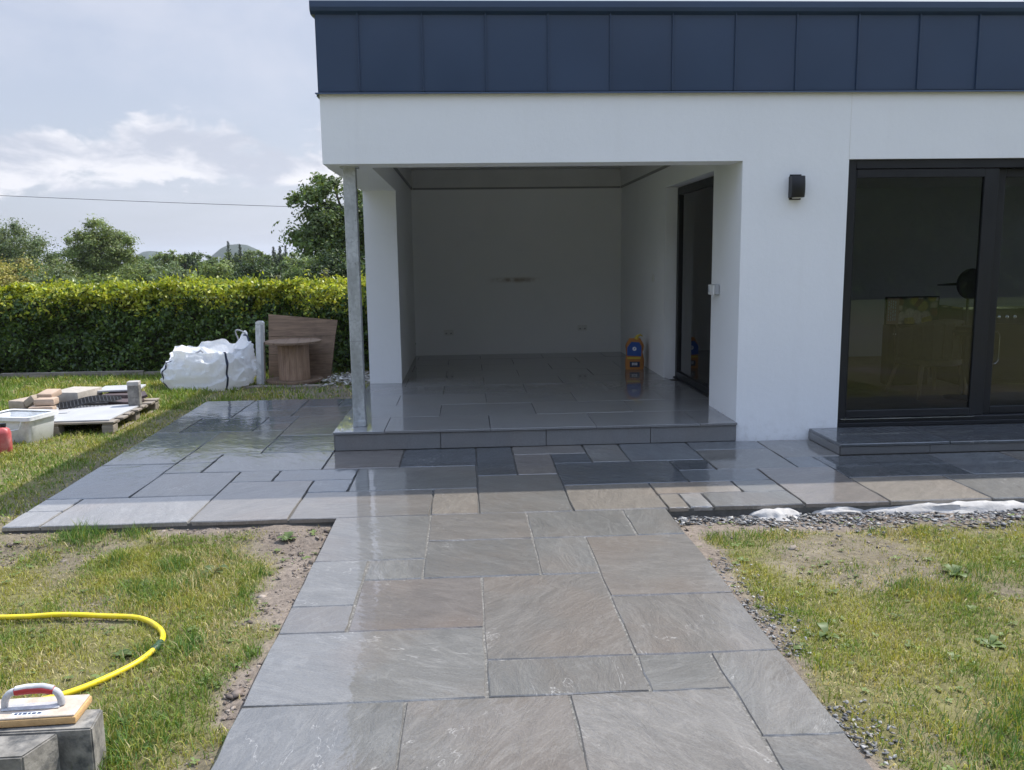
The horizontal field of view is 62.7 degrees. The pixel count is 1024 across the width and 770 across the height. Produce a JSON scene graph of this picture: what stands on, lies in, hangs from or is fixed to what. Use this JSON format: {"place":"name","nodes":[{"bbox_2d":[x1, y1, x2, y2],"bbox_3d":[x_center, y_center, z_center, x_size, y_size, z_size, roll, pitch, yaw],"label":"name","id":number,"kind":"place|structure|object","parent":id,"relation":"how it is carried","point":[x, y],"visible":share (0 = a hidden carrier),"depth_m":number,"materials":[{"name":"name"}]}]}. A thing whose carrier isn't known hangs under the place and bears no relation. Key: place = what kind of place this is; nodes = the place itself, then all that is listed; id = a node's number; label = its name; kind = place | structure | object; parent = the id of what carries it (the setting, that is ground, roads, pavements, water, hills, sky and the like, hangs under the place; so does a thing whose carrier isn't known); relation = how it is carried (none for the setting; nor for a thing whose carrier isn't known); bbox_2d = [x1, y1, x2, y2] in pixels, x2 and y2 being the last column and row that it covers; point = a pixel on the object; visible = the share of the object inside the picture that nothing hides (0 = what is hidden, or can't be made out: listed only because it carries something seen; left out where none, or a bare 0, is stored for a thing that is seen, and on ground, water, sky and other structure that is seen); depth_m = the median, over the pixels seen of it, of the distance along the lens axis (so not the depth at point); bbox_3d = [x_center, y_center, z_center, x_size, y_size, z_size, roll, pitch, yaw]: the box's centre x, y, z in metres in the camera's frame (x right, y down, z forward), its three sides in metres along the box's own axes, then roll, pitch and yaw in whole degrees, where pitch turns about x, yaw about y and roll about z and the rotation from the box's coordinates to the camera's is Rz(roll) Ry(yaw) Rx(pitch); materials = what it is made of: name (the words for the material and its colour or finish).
{"place":"outdoors","nodes":[
{"label":"outdoors","id":0,"kind":"place"},
{"bbox_2d":[135,251,168,261],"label":"hill","id":1,"kind":"structure","parent":0,"point":[146,254],"depth_m":1432.68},
{"bbox_2d":[0,195,362,208],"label":"overhead wire","id":2,"kind":"object","parent":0,"point":[174,202],"visible":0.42,"depth_m":28.80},
{"bbox_2d":[209,244,266,261],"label":"hill","id":3,"kind":"structure","parent":0,"point":[234,248],"depth_m":1240.12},
{"bbox_2d":[320,269,329,293],"bbox_3d":[-3.176,-1.207,14.419,0.191,1.550,0.189,-1,9,-3],"label":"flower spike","id":4,"kind":"object","parent":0,"point":[324,273],"visible":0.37,"depth_m":14.31,"materials":[{"name":"green plant"}]},
{"bbox_2d":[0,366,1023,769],"bbox_3d":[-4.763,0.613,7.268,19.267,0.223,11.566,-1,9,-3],"label":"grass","id":5,"kind":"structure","parent":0,"point":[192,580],"depth_m":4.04,"materials":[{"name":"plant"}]},
{"bbox_2d":[0,263,1023,769],"bbox_3d":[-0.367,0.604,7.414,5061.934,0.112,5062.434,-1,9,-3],"label":"ground","id":6,"kind":"structure","parent":0,"point":[306,547],"depth_m":4.14,"materials":[{"name":"plant"}]},
{"bbox_2d":[0,423,12,453],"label":"red can","id":7,"kind":"object","parent":6,"relation":"on","point":[6,443],"visible":0.93,"depth_m":7.59,"materials":[{"name":"plastic"}]},
{"bbox_2d":[0,252,47,288],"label":"bush","id":8,"kind":"object","parent":6,"relation":"on","point":[6,279],"visible":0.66,"depth_m":31.62,"materials":[{"name":"green plant"}]},
{"bbox_2d":[0,409,57,443],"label":"plastic tub","id":9,"kind":"object","parent":6,"relation":"on","point":[29,425],"visible":0.93,"depth_m":8.06,"materials":[{"name":"plastic"}]},
{"bbox_2d":[0,734,60,769],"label":"stone block","id":10,"kind":"object","parent":6,"relation":"on","point":[31,752],"depth_m":2.64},
{"bbox_2d":[0,217,61,275],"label":"tree","id":11,"kind":"object","parent":6,"relation":"on","point":[8,250],"visible":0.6,"depth_m":53.29,"materials":[{"name":"green plant"}]},
{"bbox_2d":[3,261,58,279],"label":"bush","id":12,"kind":"object","parent":6,"relation":"on","point":[24,273],"visible":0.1,"depth_m":45.81,"materials":[{"name":"green plant"}]},
{"bbox_2d":[16,265,75,300],"bbox_3d":[-18.264,-3.733,32.841,2.280,1.889,2.059,-1,9,-3],"label":"bush","id":13,"kind":"object","parent":6,"relation":"on","point":[41,278],"visible":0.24,"depth_m":32.78,"materials":[{"name":"green plant"}]},
{"bbox_2d":[0,709,106,769],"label":"stone block","id":14,"kind":"object","parent":6,"relation":"on","point":[81,743],"depth_m":2.74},
{"bbox_2d":[0,683,91,727],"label":"grout float","id":15,"kind":"object","parent":14,"relation":"on","point":[58,707],"visible":1,"depth_m":2.78,"materials":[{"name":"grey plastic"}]},
{"bbox_2d":[41,251,69,266],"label":"tree","id":16,"kind":"object","parent":6,"relation":"on","point":[62,257],"visible":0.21,"depth_m":71.84,"materials":[{"name":"green plant"}]},
{"bbox_2d":[36,257,83,280],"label":"bush","id":17,"kind":"object","parent":6,"relation":"on","point":[66,271],"visible":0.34,"depth_m":44.29,"materials":[{"name":"green plant"}]},
{"bbox_2d":[51,263,86,279],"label":"bush","id":18,"kind":"object","parent":6,"relation":"on","point":[71,273],"visible":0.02,"depth_m":59.67,"materials":[{"name":"green plant"}]},
{"bbox_2d":[1,370,143,378],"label":"edging board","id":19,"kind":"object","parent":6,"relation":"on","point":[47,374],"visible":0.5,"depth_m":12.63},
{"bbox_2d":[0,612,165,696],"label":"garden hose","id":20,"kind":"object","parent":6,"relation":"on","point":[125,668],"visible":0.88,"depth_m":3.91,"materials":[{"name":"yellow rubber"}]},
{"bbox_2d":[55,214,143,282],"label":"tree","id":21,"kind":"object","parent":6,"relation":"on","point":[103,256],"visible":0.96,"depth_m":49.42,"materials":[{"name":"green plant"}]},
{"bbox_2d":[63,270,139,299],"bbox_3d":[-16.064,-3.703,33.048,2.463,1.637,2.878,1,9,13],"label":"bush","id":22,"kind":"object","parent":6,"relation":"on","point":[90,278],"visible":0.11,"depth_m":32.56,"materials":[{"name":"green plant"}]},
{"bbox_2d":[53,398,159,435],"bbox_3d":[-4.622,0.341,9.082,1.185,0.138,1.470,-2,9,-5],"label":"pallet","id":23,"kind":"object","parent":6,"relation":"on","point":[135,414],"visible":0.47,"depth_m":8.65,"materials":[{"name":"wood"}]},
{"bbox_2d":[8,397,30,408],"bbox_3d":[-5.314,0.197,9.210,0.200,0.095,0.300,1,9,14],"label":"paving block","id":24,"kind":"object","parent":23,"relation":"on","point":[16,404],"depth_m":9.07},
{"bbox_2d":[24,394,36,406],"bbox_3d":[-5.173,0.155,9.184,0.140,0.075,0.300,-34,1,14],"label":"paving block","id":25,"kind":"object","parent":24,"relation":"on","point":[28,401],"depth_m":9.04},
{"bbox_2d":[57,386,101,401],"bbox_3d":[-4.995,0.113,9.636,0.360,0.125,0.440,0,9,8],"label":"concrete block","id":26,"kind":"object","parent":23,"relation":"on","point":[72,393],"depth_m":9.51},
{"bbox_2d":[54,404,141,422],"bbox_3d":[-4.608,0.295,8.838,1.090,0.024,0.940,-2,9,-5],"label":"cement board","id":27,"kind":"object","parent":23,"relation":"on","point":[86,413],"visible":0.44,"depth_m":8.82,"materials":[{"name":"concrete"}]},
{"bbox_2d":[28,405,56,409],"bbox_3d":[-4.984,0.252,8.926,0.240,0.062,0.140,-3,9,-13],"label":"paving block","id":28,"kind":"object","parent":27,"relation":"on","point":[52,407],"depth_m":8.88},
{"bbox_2d":[33,397,58,405],"bbox_3d":[-4.965,0.174,8.967,0.210,0.075,0.160,-2,9,-8],"label":"paving block","id":29,"kind":"object","parent":28,"relation":"on","point":[45,401],"depth_m":8.90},
{"bbox_2d":[37,389,61,397],"bbox_3d":[-5.006,0.099,9.099,0.170,0.065,0.200,0,18,3],"label":"paving block","id":30,"kind":"object","parent":29,"relation":"on","point":[51,392],"depth_m":9.05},
{"bbox_2d":[58,395,121,408],"bbox_3d":[-4.685,0.180,9.351,0.636,0.088,0.376,-6,10,-29],"label":"perforated mat","id":31,"kind":"object","parent":27,"relation":"on","point":[83,401],"visible":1,"depth_m":9.31,"materials":[{"name":"black rubber"}]},
{"bbox_2d":[126,380,141,405],"bbox_3d":[-4.156,0.088,9.258,0.123,0.265,0.103,-2,9,-9],"label":"upright block","id":32,"kind":"object","parent":27,"relation":"on","point":[134,392],"depth_m":9.21,"materials":[{"name":"concrete"}]},
{"bbox_2d":[90,398,123,403],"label":"pale slab","id":33,"kind":"structure","parent":23,"relation":"on","point":[101,402],"depth_m":9.44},
{"bbox_2d":[103,390,141,397],"bbox_3d":[-4.549,0.110,9.802,0.340,0.040,0.340,-1,9,-1],"label":"roof tile","id":34,"kind":"object","parent":33,"relation":"on","point":[124,394],"visible":0.3,"depth_m":9.68,"materials":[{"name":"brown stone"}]},
{"bbox_2d":[97,384,145,392],"bbox_3d":[-4.627,0.039,9.966,0.460,0.022,0.400,-3,9,-11],"label":"pale slab","id":35,"kind":"object","parent":34,"relation":"on","point":[118,388],"depth_m":9.88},
{"bbox_2d":[108,399,143,403],"bbox_3d":[-4.332,0.183,9.448,0.300,0.025,0.220,0,9,6],"label":"roof tile","id":36,"kind":"object","parent":23,"relation":"on","point":[124,401],"visible":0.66,"depth_m":9.36,"materials":[{"name":"brown stone"}]},
{"bbox_2d":[124,391,147,398],"bbox_3d":[-4.337,0.143,9.664,0.260,0.030,0.340,-20,16,-24],"label":"roof tile","id":37,"kind":"object","parent":23,"relation":"on","point":[144,394],"visible":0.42,"depth_m":9.61,"materials":[{"name":"brown stone"}]},
{"bbox_2d":[95,264,141,282],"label":"bush","id":38,"kind":"object","parent":6,"relation":"on","point":[119,274],"visible":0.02,"depth_m":59.53,"materials":[{"name":"green plant"}]},
{"bbox_2d":[115,648,135,657],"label":"leafy weed","id":39,"kind":"object","parent":6,"relation":"on","point":[124,651],"visible":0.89,"depth_m":3.66,"materials":[{"name":"green plant"}]},
{"bbox_2d":[115,262,157,284],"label":"bush","id":40,"kind":"object","parent":6,"relation":"on","point":[143,273],"visible":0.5,"depth_m":44.08,"materials":[{"name":"green plant"}]},
{"bbox_2d":[137,256,162,264],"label":"tree","id":41,"kind":"object","parent":6,"relation":"on","point":[147,261],"visible":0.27,"depth_m":92.69,"materials":[{"name":"green plant"}]},
{"bbox_2d":[144,371,160,375],"bbox_3d":[-4.903,-0.159,12.731,1.280,0.110,0.040,-1,9,-3],"label":"edging board","id":42,"kind":"object","parent":6,"relation":"on","point":[149,373],"visible":0.18,"depth_m":12.68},
{"bbox_2d":[133,258,182,275],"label":"bush","id":43,"kind":"object","parent":6,"relation":"on","point":[173,264],"visible":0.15,"depth_m":57.77,"materials":[{"name":"green plant"}]},
{"bbox_2d":[148,251,170,269],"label":"tree","id":44,"kind":"object","parent":6,"relation":"on","point":[156,257],"visible":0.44,"depth_m":82.56,"materials":[{"name":"green plant"}]},
{"bbox_2d":[153,249,186,271],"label":"tree","id":45,"kind":"object","parent":6,"relation":"on","point":[178,257],"visible":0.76,"depth_m":82.10,"materials":[{"name":"green plant"}]},
{"bbox_2d":[146,265,196,295],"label":"bush","id":46,"kind":"object","parent":6,"relation":"on","point":[169,273],"visible":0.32,"depth_m":42.32,"materials":[{"name":"green plant"}]},
{"bbox_2d":[178,253,200,274],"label":"tree","id":47,"kind":"object","parent":6,"relation":"on","point":[190,261],"visible":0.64,"depth_m":84.73,"materials":[{"name":"green plant"}]},
{"bbox_2d":[188,252,207,275],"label":"tree","id":48,"kind":"object","parent":6,"relation":"on","point":[200,256],"visible":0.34,"depth_m":102.83,"materials":[{"name":"green plant"}]},
{"bbox_2d":[0,266,415,373],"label":"laurel hedge","id":49,"kind":"object","parent":6,"relation":"on","point":[92,326],"visible":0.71,"depth_m":12.83,"materials":[{"name":"green plant"}]},
{"bbox_2d":[160,329,257,390],"bbox_3d":[-4.145,-0.351,11.499,1.319,0.769,0.937,-1,9,1],"label":"bulk bag","id":50,"kind":"object","parent":6,"relation":"on","point":[220,364],"visible":0.98,"depth_m":11.13,"materials":[{"name":"white plastic"}]},
{"bbox_2d":[201,254,220,267],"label":"tree","id":51,"kind":"object","parent":6,"relation":"on","point":[208,257],"visible":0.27,"depth_m":83.55,"materials":[{"name":"green plant"}]},
{"bbox_2d":[195,260,235,287],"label":"bush","id":52,"kind":"object","parent":6,"relation":"on","point":[218,269],"visible":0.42,"depth_m":42.52,"materials":[{"name":"green plant"}]},
{"bbox_2d":[203,564,227,574],"bbox_3d":[-1.623,1.010,4.590,0.140,0.045,0.134,-1,9,-3],"label":"leafy weed","id":53,"kind":"object","parent":6,"relation":"on","point":[209,567],"visible":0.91,"depth_m":4.61,"materials":[{"name":"green plant"}]},
{"bbox_2d":[212,257,234,272],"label":"tree","id":54,"kind":"object","parent":6,"relation":"on","point":[225,261],"visible":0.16,"depth_m":85.94,"materials":[{"name":"green plant"}]},
{"bbox_2d":[224,241,233,263],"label":"conifer","id":55,"kind":"object","parent":6,"relation":"on","point":[228,253],"visible":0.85,"depth_m":97.11,"materials":[{"name":"green plant"}]},
{"bbox_2d":[223,252,240,271],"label":"tree","id":56,"kind":"object","parent":6,"relation":"on","point":[233,260],"visible":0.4,"depth_m":107.72,"materials":[{"name":"green plant"}]},
{"bbox_2d":[236,244,242,265],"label":"conifer","id":57,"kind":"object","parent":6,"relation":"on","point":[240,251],"visible":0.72,"depth_m":97.23,"materials":[{"name":"green plant"}]},
{"bbox_2d":[232,249,251,267],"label":"tree","id":58,"kind":"object","parent":6,"relation":"on","point":[237,259],"visible":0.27,"depth_m":107.73,"materials":[{"name":"green plant"}]},
{"bbox_2d":[239,250,265,276],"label":"tree","id":59,"kind":"object","parent":6,"relation":"on","point":[249,254],"visible":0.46,"depth_m":90.26,"materials":[{"name":"green plant"}]},
{"bbox_2d":[223,258,285,292],"bbox_3d":[-11.831,-4.968,39.145,2.923,1.842,2.558,-1,9,-3],"label":"bush","id":60,"kind":"object","parent":6,"relation":"on","point":[245,269],"visible":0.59,"depth_m":38.73,"materials":[{"name":"green plant"}]},
{"bbox_2d":[255,321,265,384],"bbox_3d":[-3.460,-0.435,11.568,0.128,0.892,0.133,-1,9,-3],"label":"concrete post","id":61,"kind":"object","parent":6,"relation":"on","point":[260,351],"visible":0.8,"depth_m":11.52,"materials":[{"name":"concrete"}]},
{"bbox_2d":[256,254,275,269],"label":"tree","id":62,"kind":"object","parent":6,"relation":"on","point":[267,258],"visible":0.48,"depth_m":89.41,"materials":[{"name":"green plant"}]},
{"bbox_2d":[270,246,279,269],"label":"conifer","id":63,"kind":"object","parent":6,"relation":"on","point":[273,253],"visible":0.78,"depth_m":92.55,"materials":[{"name":"green plant"}]},
{"bbox_2d":[275,246,282,270],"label":"conifer","id":64,"kind":"object","parent":6,"relation":"on","point":[279,253],"visible":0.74,"depth_m":92.58,"materials":[{"name":"green plant"}]},
{"bbox_2d":[269,250,289,270],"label":"tree","id":65,"kind":"object","parent":6,"relation":"on","point":[277,256],"visible":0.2,"depth_m":99.58,"materials":[{"name":"green plant"}]},
{"bbox_2d":[243,384,321,388],"bbox_3d":[-3.123,0.017,11.440,1.070,0.032,0.200,-1,9,0],"label":"timber plank","id":66,"kind":"object","parent":6,"relation":"on","point":[294,386],"visible":0.67,"depth_m":11.34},
{"bbox_2d":[277,531,296,540],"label":"leafy weed","id":67,"kind":"object","parent":6,"relation":"on","point":[286,535],"visible":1,"depth_m":5.12,"materials":[{"name":"green plant"}]},
{"bbox_2d":[264,338,322,384],"bbox_3d":[-3.043,-0.338,11.735,0.776,0.563,0.780,-2,9,-10],"label":"cable drum","id":68,"kind":"object","parent":6,"relation":"on","point":[293,361],"visible":1,"depth_m":11.56,"materials":[{"name":"wood"}]},
{"bbox_2d":[281,250,307,273],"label":"tree","id":69,"kind":"object","parent":6,"relation":"on","point":[293,255],"visible":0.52,"depth_m":88.76,"materials":[{"name":"green plant"}]},
{"bbox_2d":[278,258,312,279],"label":"bush","id":70,"kind":"object","parent":6,"relation":"on","point":[285,267],"visible":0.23,"depth_m":40.57,"materials":[{"name":"green plant"}]},
{"bbox_2d":[268,314,337,378],"bbox_3d":[-3.020,-0.555,12.123,1.005,0.931,0.237,0,9,2],"label":"leaning board","id":71,"kind":"object","parent":6,"relation":"on","point":[321,354],"visible":0.74,"depth_m":12.13,"materials":[{"name":"wood"}]},
{"bbox_2d":[292,251,313,263],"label":"tree","id":72,"kind":"object","parent":6,"relation":"on","point":[312,257],"visible":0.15,"depth_m":100.29,"materials":[{"name":"green plant"}]},
{"bbox_2d":[305,255,326,263],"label":"tree","id":73,"kind":"object","parent":6,"relation":"on","point":[308,260],"visible":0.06,"depth_m":90.60,"materials":[{"name":"green plant"}]},
{"bbox_2d":[271,171,364,270],"bbox_3d":[-6.291,-5.797,33.324,6.061,5.275,5.443,-1,9,-3],"label":"tree","id":74,"kind":"object","parent":6,"relation":"on","point":[326,225],"visible":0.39,"depth_m":31.90,"materials":[{"name":"green plant"}]},
{"bbox_2d":[289,241,365,294],"bbox_3d":[-5.846,-4.010,30.675,4.199,2.551,4.043,-1,9,-3],"label":"bush","id":75,"kind":"object","parent":6,"relation":"on","point":[333,259],"visible":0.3,"depth_m":29.79,"materials":[{"name":"green plant"}]},
{"bbox_2d":[305,371,369,386],"bbox_3d":[-2.311,-0.083,11.908,1.027,0.099,1.663,-1,9,-3],"label":"rubble","id":76,"kind":"object","parent":6,"relation":"on","point":[346,378],"visible":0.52,"depth_m":11.75,"materials":[{"name":"stone"}]},
{"bbox_2d":[0,515,1021,769],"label":"soil crumbs","id":77,"kind":"object","parent":6,"relation":"on","point":[240,691],"visible":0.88,"depth_m":4.67,"materials":[{"name":"soil"}]},
{"bbox_2d":[0,513,1023,769],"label":"broadleaf weeds","id":78,"kind":"object","parent":6,"relation":"on","point":[710,559],"visible":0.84,"depth_m":3.94,"materials":[{"name":"green plant"}]},
{"bbox_2d":[309,0,1023,441],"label":"house","id":79,"kind":"structure","parent":6,"relation":"on","point":[541,176],"depth_m":7.20,"materials":[{"name":"white paint"}]},
{"bbox_2d":[444,330,453,335],"bbox_3d":[-0.957,-0.792,12.713,0.146,0.086,0.014,-1,9,-3],"label":"wall socket","id":80,"kind":"object","parent":79,"relation":"attached to","point":[448,332],"depth_m":12.71,"materials":[{"name":"white plastic"}]},
{"bbox_2d":[578,325,586,330],"bbox_3d":[1.074,-0.873,12.812,0.146,0.086,0.014,-1,9,-3],"label":"wall socket","id":81,"kind":"object","parent":79,"relation":"attached to","point":[582,327],"depth_m":12.81,"materials":[{"name":"white plastic"}]},
{"bbox_2d":[673,176,713,397],"bbox_3d":[2.015,-1.050,9.006,0.098,2.229,1.910,-1,9,-3],"label":"side door","id":82,"kind":"structure","parent":79,"relation":"in","point":[695,200],"depth_m":9.29,"materials":[{"name":"glass"}]},
{"bbox_2d":[708,284,719,294],"bbox_3d":[1.883,-0.891,7.858,0.065,0.095,0.170,-1,9,-3],"label":"outdoor socket","id":83,"kind":"object","parent":79,"relation":"attached to","point":[713,289],"visible":1,"depth_m":7.79,"materials":[{"name":"grey plastic"}]},
{"bbox_2d":[788,174,805,199],"bbox_3d":[2.396,-1.665,7.060,0.114,0.210,0.100,-1,9,-3],"label":"wall lamp","id":84,"kind":"object","parent":79,"relation":"attached to","point":[796,187],"visible":1,"depth_m":7.03,"materials":[{"name":"black plastic"}]},
{"bbox_2d":[880,296,939,384],"bbox_3d":[4.613,-0.523,9.830,0.640,1.030,0.190,-1,9,-3],"label":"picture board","id":85,"kind":"object","parent":79,"relation":"on","point":[902,312],"visible":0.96,"depth_m":9.71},
{"bbox_2d":[884,319,967,399],"bbox_3d":[4.487,-0.306,9.060,0.761,0.846,0.660,-2,9,-11],"label":"rattan chair","id":86,"kind":"object","parent":79,"relation":"on","point":[933,344],"visible":0.95,"depth_m":8.80,"materials":[{"name":"wicker"}]},
{"bbox_2d":[837,158,1023,426],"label":"sliding door","id":87,"kind":"structure","parent":79,"relation":"in","point":[994,173],"depth_m":7.37,"materials":[{"name":"black metal"}]},
{"bbox_2d":[937,268,975,400],"bbox_3d":[4.719,-0.536,8.815,0.507,1.359,0.400,4,10,29],"label":"lamp","id":88,"kind":"object","parent":79,"relation":"on","point":[964,284],"visible":0.65,"depth_m":8.71,"materials":[{"name":"metal"}]},
{"bbox_2d":[929,302,1023,384],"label":"range cooker","id":89,"kind":"object","parent":79,"relation":"on","point":[1008,361],"visible":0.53,"depth_m":9.35,"materials":[{"name":"silver metal"}]},
{"bbox_2d":[967,323,1023,379],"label":"oven door","id":90,"kind":"structure","parent":89,"relation":"in","point":[1010,365],"depth_m":9.35,"materials":[{"name":"glass"}]},
{"bbox_2d":[748,508,798,521],"bbox_3d":[1.722,0.842,5.444,0.360,0.065,0.136,-1,9,-3],"label":"crumpled plastic sheeting","id":91,"kind":"object","parent":6,"relation":"on","point":[778,513],"visible":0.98,"depth_m":5.44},
{"bbox_2d":[793,642,811,652],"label":"leafy weed","id":92,"kind":"object","parent":6,"relation":"on","point":[797,646],"visible":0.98,"depth_m":3.59,"materials":[{"name":"green plant"}]},
{"bbox_2d":[817,622,838,638],"bbox_3d":[1.397,1.093,3.718,0.087,0.043,0.140,1,9,15],"label":"leafy weed","id":93,"kind":"object","parent":6,"relation":"on","point":[824,627],"visible":0.94,"depth_m":3.73,"materials":[{"name":"green plant"}]},
{"bbox_2d":[812,507,863,514],"bbox_3d":[2.149,0.830,5.509,0.380,0.058,0.050,-1,9,-3],"label":"crumpled plastic sheeting","id":94,"kind":"object","parent":6,"relation":"on","point":[842,510],"visible":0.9,"depth_m":5.50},
{"bbox_2d":[864,500,1023,515],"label":"plastic sheeting","id":95,"kind":"object","parent":6,"relation":"on","point":[968,507],"visible":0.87,"depth_m":5.52,"materials":[{"name":"plastic"}]},
{"bbox_2d":[941,564,966,576],"bbox_3d":[2.350,0.986,4.454,0.107,0.045,0.160,-1,9,-3],"label":"leafy weed","id":96,"kind":"object","parent":6,"relation":"on","point":[948,566],"visible":0.95,"depth_m":4.47,"materials":[{"name":"green plant"}]},
{"bbox_2d":[974,634,1006,647],"bbox_3d":[2.094,1.122,3.678,0.102,0.031,0.102,-1,9,-3],"label":"leafy weed","id":97,"kind":"object","parent":6,"relation":"on","point":[994,643],"visible":1,"depth_m":3.68,"materials":[{"name":"green plant"}]},
{"bbox_2d":[0,0,1023,263],"label":"sky","id":98,"kind":"structure","parent":0,"point":[211,103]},
{"bbox_2d":[2,398,1023,533],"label":"patio","id":99,"kind":"structure","parent":0,"point":[227,464],"depth_m":6.22,"materials":[{"name":"stone"}]},
{"bbox_2d":[333,352,736,450],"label":"porch floor","id":100,"kind":"structure","parent":99,"relation":"on","point":[499,400],"depth_m":8.22,"materials":[{"name":"tile"}]},
{"bbox_2d":[340,166,366,426],"bbox_3d":[-1.357,-0.741,7.268,0.150,2.226,0.120,-1,9,-3],"label":"steel post","id":101,"kind":"object","parent":100,"relation":"on","point":[354,289],"visible":1,"depth_m":7.21,"materials":[{"name":"metal"}]},
{"bbox_2d":[625,334,643,369],"bbox_3d":[1.586,-0.433,10.870,0.247,0.457,0.162,0,9,3],"label":"adhesive bag","id":102,"kind":"object","parent":100,"relation":"on","point":[634,357],"visible":1,"depth_m":10.82,"materials":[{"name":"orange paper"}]},
{"bbox_2d":[808,423,1023,455],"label":"door step","id":103,"kind":"object","parent":99,"relation":"on","point":[861,441],"depth_m":6.96,"materials":[{"name":"stone"}]},
{"bbox_2d":[211,509,872,769],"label":"path","id":104,"kind":"structure","parent":0,"point":[633,639],"depth_m":3.40,"materials":[{"name":"stone"}]},
{"bbox_2d":[673,508,1023,765],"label":"gravel","id":105,"kind":"structure","parent":0,"point":[750,519],"depth_m":5.29,"materials":[{"name":"gravel"}]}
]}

